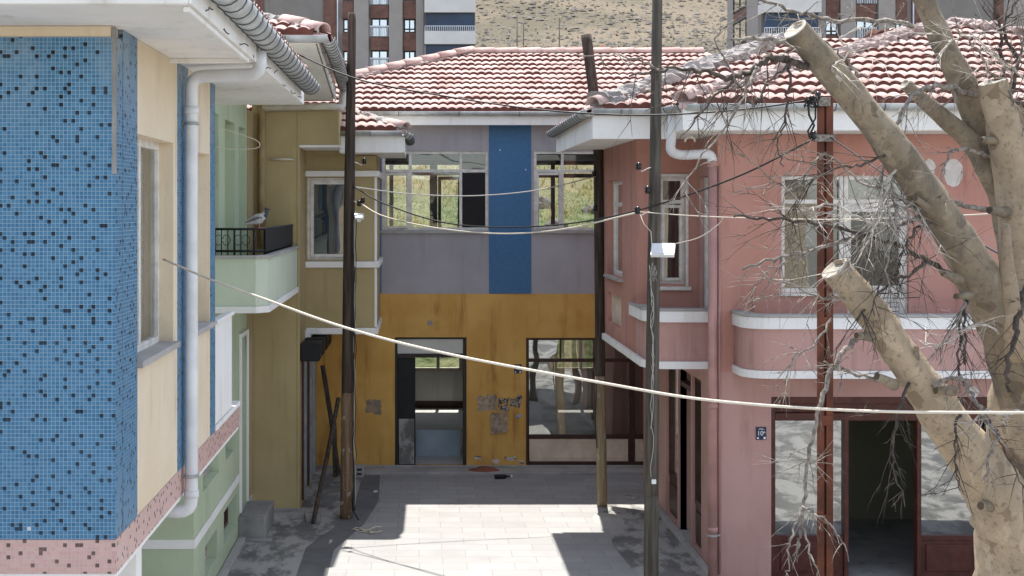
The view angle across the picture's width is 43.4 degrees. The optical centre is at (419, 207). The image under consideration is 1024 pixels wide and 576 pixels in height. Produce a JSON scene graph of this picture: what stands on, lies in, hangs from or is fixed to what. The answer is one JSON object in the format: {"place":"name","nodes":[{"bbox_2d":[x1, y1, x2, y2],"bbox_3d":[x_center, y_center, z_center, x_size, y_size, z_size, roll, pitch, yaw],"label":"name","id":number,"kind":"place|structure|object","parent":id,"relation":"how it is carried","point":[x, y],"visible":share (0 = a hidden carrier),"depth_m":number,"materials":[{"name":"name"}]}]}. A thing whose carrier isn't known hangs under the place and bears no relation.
{"place":"outdoors","nodes":[
{"label":"outdoors","id":0,"kind":"place"},
{"bbox_2d":[0,0,319,575],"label":"mosaic house","id":1,"kind":"structure","parent":0,"point":[119,416],"depth_m":8.30,"materials":[{"name":"blue tile"}]},
{"bbox_2d":[137,138,158,352],"bbox_3d":[-2.110,0.280,9.590,0.060,1.606,1.320,0,0,0],"label":"window","id":2,"kind":"structure","parent":1,"relation":"in","point":[152,146],"depth_m":10.19,"materials":[{"name":"white plastic"}]},
{"bbox_2d":[162,258,1023,413],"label":"cable","id":3,"kind":"object","parent":1,"relation":"attached to","point":[635,388],"visible":1,"depth_m":7.58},
{"bbox_2d":[228,475,361,575],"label":"pavement","id":4,"kind":"structure","parent":0,"point":[281,553],"depth_m":17.43,"materials":[{"name":"concrete"}]},
{"bbox_2d":[218,537,245,575],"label":"kerb","id":5,"kind":"structure","parent":4,"relation":"on","point":[231,558],"depth_m":16.30,"materials":[{"name":"concrete"}]},
{"bbox_2d":[142,12,347,575],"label":"green house","id":6,"kind":"structure","parent":4,"relation":"on","point":[201,539],"depth_m":15.86,"materials":[{"name":"green paint"}]},
{"bbox_2d":[205,543,207,560],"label":"window","id":7,"kind":"structure","parent":6,"relation":"in","point":[206,547],"depth_m":15.45,"materials":[{"name":"plastic"}]},
{"bbox_2d":[203,464,209,478],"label":"window","id":8,"kind":"structure","parent":6,"relation":"in","point":[207,470],"depth_m":15.46,"materials":[{"name":"glass"}]},
{"bbox_2d":[224,507,227,528],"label":"window","id":9,"kind":"structure","parent":6,"relation":"in","point":[226,511],"depth_m":17.07,"materials":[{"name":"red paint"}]},
{"bbox_2d":[216,127,259,149],"bbox_3d":[-2.149,-0.828,15.200,0.522,0.268,0.010,0,0,0],"label":"cable","id":10,"kind":"object","parent":6,"relation":"hanging from","point":[240,134],"visible":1,"depth_m":15.20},
{"bbox_2d":[244,208,270,227],"bbox_3d":[-1.928,0.116,15.196,0.286,0.247,0.201,0,0,31],"label":"pigeon","id":11,"kind":"object","parent":6,"relation":"on","point":[259,218],"visible":1,"depth_m":15.16,"materials":[{"name":"grey"}]},
{"bbox_2d":[290,511,304,518],"bbox_3d":[-1.760,4.449,18.535,0.200,0.078,0.170,0,0,0],"label":"concrete block","id":12,"kind":"object","parent":4,"relation":"on","point":[297,514],"depth_m":18.45,"materials":[{"name":"grey concrete"}]},
{"bbox_2d":[306,511,320,521],"bbox_3d":[-1.520,4.434,18.400,0.200,0.108,0.200,0,0,0],"label":"concrete block","id":13,"kind":"object","parent":4,"relation":"on","point":[309,516],"depth_m":18.30,"materials":[{"name":"grey concrete"}]},
{"bbox_2d":[311,397,340,523],"bbox_3d":[-1.368,3.698,18.899,0.080,1.623,1.479,0,0,11],"label":"timber post","id":14,"kind":"object","parent":4,"relation":"on","point":[325,465],"visible":1,"depth_m":18.83,"materials":[{"name":"brown wood"}]},
{"bbox_2d":[320,365,339,474],"bbox_3d":[-1.477,3.532,21.352,0.066,1.789,0.472,0,0,-44],"label":"timber post","id":15,"kind":"object","parent":4,"relation":"on","point":[330,416],"visible":0.91,"depth_m":21.35,"materials":[{"name":"brown wood"}]},
{"bbox_2d":[247,90,414,511],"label":"mustard house","id":16,"kind":"structure","parent":4,"relation":"on","point":[295,167],"depth_m":18.90,"materials":[{"name":"paint"}]},
{"bbox_2d":[307,178,343,259],"bbox_3d":[-1.395,0.170,20.055,0.710,1.288,0.090,0,0,0],"label":"window","id":17,"kind":"structure","parent":16,"relation":"in","point":[325,196],"depth_m":20.07,"materials":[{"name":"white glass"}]},
{"bbox_2d":[332,422,337,476],"bbox_3d":[-1.424,4.065,21.565,0.088,0.828,0.542,0,0,-6],"label":"plank","id":18,"kind":"object","parent":4,"relation":"on","point":[334,472],"visible":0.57,"depth_m":21.45,"materials":[{"name":"brown wood"}]},
{"bbox_2d":[354,464,363,477],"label":"concrete block","id":19,"kind":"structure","parent":4,"relation":"on","point":[359,473],"depth_m":21.30,"materials":[{"name":"grey concrete"}]},
{"bbox_2d":[296,475,379,575],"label":"asphalt strip","id":20,"kind":"object","parent":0,"point":[317,557],"visible":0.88,"depth_m":17.61,"materials":[{"name":"grey asphalt"}]},
{"bbox_2d":[340,12,365,519],"bbox_3d":[-0.918,0.839,18.470,0.292,7.338,0.490,0,0,-41],"label":"utility pole","id":21,"kind":"object","parent":20,"relation":"on","point":[347,478],"visible":1,"depth_m":18.48,"materials":[{"name":"brown wood"}]},
{"bbox_2d":[357,176,594,196],"bbox_3d":[0.858,-0.325,18.910,3.715,0.313,0.060,0,0,-13],"label":"cable","id":22,"kind":"object","parent":21,"relation":"attached to","point":[474,195],"visible":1,"depth_m":18.88,"materials":[{"name":"grey metal"}]},
{"bbox_2d":[360,203,634,233],"bbox_3d":[0.845,0.132,16.508,0.169,0.410,5.238,0,0,-40],"label":"cable","id":23,"kind":"object","parent":21,"relation":"attached to","point":[499,233],"visible":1,"depth_m":16.38,"materials":[{"name":"rubber"}]},
{"bbox_2d":[314,467,642,474],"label":"sidewalk","id":24,"kind":"structure","parent":0,"point":[502,470],"depth_m":21.62,"materials":[{"name":"concrete"}]},
{"bbox_2d":[468,466,498,472],"bbox_3d":[1.093,4.415,21.768,0.565,0.077,0.436,0,0,0],"label":"sand pile","id":25,"kind":"object","parent":24,"relation":"on","point":[487,469],"visible":1,"depth_m":21.68,"materials":[{"name":"red soil"}]},
{"bbox_2d":[327,475,643,575],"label":"street paving","id":26,"kind":"structure","parent":0,"point":[487,525],"depth_m":17.88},
{"bbox_2d":[352,526,382,533],"bbox_3d":[-0.726,4.456,17.772,0.489,0.076,0.225,0,0,28],"label":"rope","id":27,"kind":"object","parent":26,"relation":"on","point":[363,530],"visible":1,"depth_m":17.71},
{"bbox_2d":[494,474,512,478],"bbox_3d":[1.399,4.450,21.217,0.298,0.067,0.070,0,0,-7],"label":"bottle","id":28,"kind":"object","parent":26,"relation":"on","point":[500,476],"visible":1,"depth_m":21.19,"materials":[{"name":"black glass"}]},
{"bbox_2d":[635,0,674,575],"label":"utility pole","id":29,"kind":"object","parent":26,"relation":"on","point":[657,249],"visible":0.98,"depth_m":14.44,"materials":[{"name":"grey wood"}]},
{"bbox_2d":[672,217,723,244],"bbox_3d":[2.798,0.246,12.848,0.074,0.331,2.904,0,0,2],"label":"cable","id":30,"kind":"object","parent":29,"relation":"on","point":[700,236],"visible":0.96,"depth_m":12.79,"materials":[{"name":"white plastic"}]},
{"bbox_2d":[640,211,990,219],"bbox_3d":[3.371,0.067,11.691,0.119,0.081,5.800,0,0,-17],"label":"cable","id":31,"kind":"object","parent":29,"relation":"attached to","point":[793,219],"visible":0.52,"depth_m":12.53,"materials":[{"name":"rubber"}]},
{"bbox_2d":[387,165,593,226],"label":"meadow grass","id":32,"kind":"structure","parent":0,"point":[400,224],"depth_m":38.68,"materials":[{"name":"green plant"}]},
{"bbox_2d":[306,0,726,572],"bbox_3d":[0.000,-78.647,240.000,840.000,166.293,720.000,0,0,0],"label":"ground","id":33,"kind":"structure","parent":0,"point":[569,348],"depth_m":144.12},
{"bbox_2d":[253,0,475,68],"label":"apartment building","id":34,"kind":"structure","parent":33,"relation":"on","point":[387,31],"depth_m":114.85,"materials":[{"name":"grey concrete"}]},
{"bbox_2d":[343,51,346,62],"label":"window","id":35,"kind":"structure","parent":34,"relation":"in","point":[344,52],"depth_m":115.27,"materials":[{"name":"white glass"}]},
{"bbox_2d":[343,19,347,32],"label":"window","id":36,"kind":"structure","parent":34,"relation":"in","point":[345,21],"depth_m":115.24,"materials":[{"name":"white glass"}]},
{"bbox_2d":[372,0,386,4],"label":"window","id":37,"kind":"structure","parent":34,"relation":"in","point":[372,0],"depth_m":115.33,"materials":[{"name":"white glass"}]},
{"bbox_2d":[371,18,387,36],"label":"window","id":38,"kind":"structure","parent":34,"relation":"in","point":[374,21],"depth_m":115.33,"materials":[{"name":"white glass"}]},
{"bbox_2d":[371,50,387,65],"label":"window","id":39,"kind":"structure","parent":34,"relation":"in","point":[374,53],"depth_m":115.33,"materials":[{"name":"white glass"}]},
{"bbox_2d":[404,19,414,32],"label":"window","id":40,"kind":"structure","parent":34,"relation":"in","point":[409,24],"depth_m":115.33,"materials":[{"name":"white glass"}]},
{"bbox_2d":[404,51,414,58],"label":"window","id":41,"kind":"structure","parent":34,"relation":"in","point":[407,54],"depth_m":115.33,"materials":[{"name":"white glass"}]},
{"bbox_2d":[247,46,711,466],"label":"shop house","id":42,"kind":"structure","parent":33,"relation":"on","point":[526,300],"depth_m":22.00,"materials":[{"name":"paint"}]},
{"bbox_2d":[398,358,414,464],"bbox_3d":[-0.219,3.508,22.059,0.305,1.845,0.051,0,0,0],"label":"door","id":43,"kind":"structure","parent":42,"relation":"in","point":[406,366],"depth_m":22.04,"materials":[{"name":"black paint"}]},
{"bbox_2d":[385,161,463,226],"bbox_3d":[0.085,-0.225,28.530,1.829,1.656,0.090,0,0,0],"label":"window","id":44,"kind":"structure","parent":42,"relation":"in","point":[433,164],"depth_m":28.51,"materials":[{"name":"white plastic"}]},
{"bbox_2d":[382,151,487,229],"bbox_3d":[0.275,-0.296,22.050,1.826,1.371,0.080,0,0,0],"label":"window","id":45,"kind":"structure","parent":42,"relation":"in","point":[408,175],"depth_m":22.03,"materials":[{"name":"white plastic"}]},
{"bbox_2d":[415,358,461,370],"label":"window","id":46,"kind":"structure","parent":42,"relation":"in","point":[437,368],"depth_m":28.50,"materials":[{"name":"white plastic"}]},
{"bbox_2d":[514,364,521,372],"bbox_3d":[1.694,2.761,21.991,0.132,0.154,0.016,0,0,0],"label":"number plate","id":47,"kind":"object","parent":42,"relation":"attached to","point":[518,370],"visible":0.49,"depth_m":21.99,"materials":[{"name":"blue metal"}]},
{"bbox_2d":[534,151,593,229],"bbox_3d":[2.937,-0.296,22.050,1.936,1.371,0.080,0,0,0],"label":"window","id":48,"kind":"structure","parent":42,"relation":"in","point":[536,175],"depth_m":22.03,"materials":[{"name":"white plastic"}]},
{"bbox_2d":[536,161,593,224],"bbox_3d":[3.700,-0.225,28.540,2.400,1.656,0.070,0,0,0],"label":"window","id":49,"kind":"structure","parent":42,"relation":"in","point":[552,163],"depth_m":28.51,"materials":[{"name":"white plastic"}]},
{"bbox_2d":[554,340,592,370],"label":"window","id":50,"kind":"structure","parent":42,"relation":"in","point":[580,368],"depth_m":28.50,"materials":[{"name":"brown"}]},
{"bbox_2d":[526,338,642,464],"bbox_3d":[3.366,3.327,22.060,3.058,2.197,0.090,0,0,0],"label":"shop window","id":51,"kind":"structure","parent":42,"relation":"in","point":[541,449],"depth_m":22.04,"materials":[{"name":"black metal"}]},
{"bbox_2d":[517,15,517,46],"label":"thin post","id":52,"kind":"object","parent":33,"relation":"on","point":[517,30],"visible":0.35,"depth_m":69.98,"materials":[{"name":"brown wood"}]},
{"bbox_2d":[539,196,550,208],"bbox_3d":[3.496,-0.028,37.992,1.083,0.672,1.004,0,0,-23],"label":"boulder","id":53,"kind":"object","parent":33,"relation":"on","point":[544,201],"visible":0.2,"depth_m":37.61,"materials":[{"name":"grey stone"}]},
{"bbox_2d":[544,218,568,226],"bbox_3d":[3.711,0.491,34.515,0.668,0.434,0.648,0,0,0],"label":"boulder","id":54,"kind":"object","parent":33,"relation":"on","point":[548,222],"visible":0.21,"depth_m":34.34,"materials":[{"name":"grey stone"}]},
{"bbox_2d":[582,204,593,213],"bbox_3d":[5.111,0.113,36.983,0.789,0.472,0.776,0,0,0],"label":"boulder","id":55,"kind":"object","parent":33,"relation":"on","point":[586,209],"visible":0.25,"depth_m":36.82,"materials":[{"name":"grey stone"}]},
{"bbox_2d":[475,0,726,54],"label":"hillside","id":56,"kind":"structure","parent":33,"relation":"on","point":[680,40],"depth_m":151.27,"materials":[{"name":"dry sandy earth"},{"name":"scrub"}]},
{"bbox_2d":[475,0,726,51],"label":"hill scrub","id":57,"kind":"object","parent":33,"relation":"on","point":[605,21],"visible":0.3,"depth_m":152.11,"materials":[{"name":"green plant"}]},
{"bbox_2d":[727,0,1023,48],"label":"apartment building","id":58,"kind":"structure","parent":33,"relation":"on","point":[833,8],"depth_m":104.06,"materials":[{"name":"grey concrete"}]},
{"bbox_2d":[733,0,745,14],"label":"window","id":59,"kind":"structure","parent":58,"relation":"in","point":[736,3],"depth_m":110.93,"materials":[{"name":"beige glass"}]},
{"bbox_2d":[733,17,745,46],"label":"window","id":60,"kind":"structure","parent":58,"relation":"in","point":[741,32],"depth_m":110.37,"materials":[{"name":"beige glass"}]},
{"bbox_2d":[826,20,837,34],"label":"window","id":61,"kind":"structure","parent":58,"relation":"in","point":[830,30],"depth_m":104.26,"materials":[{"name":"white glass"}]},
{"bbox_2d":[856,0,873,3],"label":"window","id":62,"kind":"structure","parent":58,"relation":"in","point":[856,0],"depth_m":104.29,"materials":[{"name":"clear glass"}]},
{"bbox_2d":[856,22,873,38],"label":"window","id":63,"kind":"structure","parent":58,"relation":"in","point":[858,24],"depth_m":104.32,"materials":[{"name":"white glass"}]},
{"bbox_2d":[602,504,705,575],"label":"verge","id":64,"kind":"structure","parent":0,"point":[675,558],"depth_m":17.02,"materials":[{"name":"concrete"}]},
{"bbox_2d":[581,34,606,506],"bbox_3d":[2.675,0.917,19.502,0.251,7.181,0.597,0,0,-16],"label":"utility pole","id":65,"kind":"object","parent":64,"relation":"on","point":[600,395],"visible":0.85,"depth_m":19.31,"materials":[{"name":"brown wood"}]},
{"bbox_2d":[593,512,624,528],"bbox_3d":[2.735,4.465,18.369,0.457,0.054,1.029,0,0,0],"label":"dirt pile","id":66,"kind":"object","parent":64,"relation":"on","point":[607,520],"visible":1,"depth_m":18.29,"materials":[{"name":"soil"}]},
{"bbox_2d":[659,505,707,575],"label":"kerb","id":67,"kind":"structure","parent":64,"relation":"on","point":[686,545],"depth_m":17.00,"materials":[{"name":"concrete"}]},
{"bbox_2d":[546,17,1023,575],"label":"pink house","id":68,"kind":"structure","parent":64,"relation":"on","point":[728,505],"depth_m":15.45,"materials":[{"name":"paint"}]},
{"bbox_2d":[613,180,621,276],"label":"window","id":69,"kind":"structure","parent":68,"relation":"in","point":[617,185],"depth_m":18.80,"materials":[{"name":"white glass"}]},
{"bbox_2d":[660,177,684,283],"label":"window","id":70,"kind":"structure","parent":68,"relation":"in","point":[672,228],"depth_m":16.56,"materials":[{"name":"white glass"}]},
{"bbox_2d":[669,369,676,482],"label":"window","id":71,"kind":"structure","parent":68,"relation":"in","point":[672,372],"depth_m":18.47,"materials":[{"name":"brown wood"}]},
{"bbox_2d":[695,377,700,508],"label":"window","id":72,"kind":"structure","parent":68,"relation":"in","point":[697,382],"depth_m":16.80,"materials":[{"name":"brown wood"}]},
{"bbox_2d":[704,177,707,307],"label":"window","id":73,"kind":"structure","parent":68,"relation":"in","point":[706,178],"depth_m":16.28,"materials":[{"name":"plastic"}]},
{"bbox_2d":[756,427,765,439],"bbox_3d":[4.112,2.710,15.391,0.123,0.154,0.016,0,0,0],"label":"number plate","id":74,"kind":"object","parent":68,"relation":"attached to","point":[760,433],"visible":1,"depth_m":15.39,"materials":[{"name":"blue metal"}]},
{"bbox_2d":[781,175,842,291],"bbox_3d":[4.739,0.313,15.485,0.762,1.420,0.070,0,0,0],"label":"window","id":75,"kind":"structure","parent":68,"relation":"in","point":[810,201],"depth_m":15.49,"materials":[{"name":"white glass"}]},
{"bbox_2d":[843,175,905,203],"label":"window","id":76,"kind":"structure","parent":68,"relation":"in","point":[846,184],"depth_m":15.49,"materials":[{"name":"white glass"}]},
{"bbox_2d":[843,204,906,312],"bbox_3d":[5.509,0.788,15.485,0.762,1.674,0.070,0,0,0],"label":"balcony door","id":77,"kind":"structure","parent":68,"relation":"in","point":[899,308],"depth_m":15.49,"materials":[{"name":"glass"}]},
{"bbox_2d":[553,0,1023,575],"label":"plane tree","id":78,"kind":"object","parent":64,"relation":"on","point":[985,132],"visible":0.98,"depth_m":8.03,"materials":[{"name":"brown plant"}]},
{"bbox_2d":[803,91,835,575],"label":"steel pole","id":79,"kind":"object","parent":64,"relation":"on","point":[824,133],"visible":0.9,"depth_m":12.95,"materials":[{"name":"brown metal"}]},
{"bbox_2d":[297,53,805,115],"bbox_3d":[1.240,-1.388,13.896,5.803,0.855,0.190,0,0,21],"label":"cable","id":80,"kind":"object","parent":79,"relation":"attached to","point":[540,109],"visible":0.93,"depth_m":13.81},
{"bbox_2d":[353,140,811,227],"bbox_3d":[1.536,-0.224,15.743,0.108,0.954,7.433,0,0,-41],"label":"cable","id":81,"kind":"object","parent":79,"relation":"attached to","point":[592,219],"visible":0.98,"depth_m":15.20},
{"bbox_2d":[830,137,997,253],"bbox_3d":[4.162,-0.175,10.875,0.102,1.111,4.153,0,0,1],"label":"cable","id":82,"kind":"object","parent":79,"relation":"attached to","point":[991,249],"visible":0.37,"depth_m":11.82,"materials":[{"name":"black rubber"}]}
]}

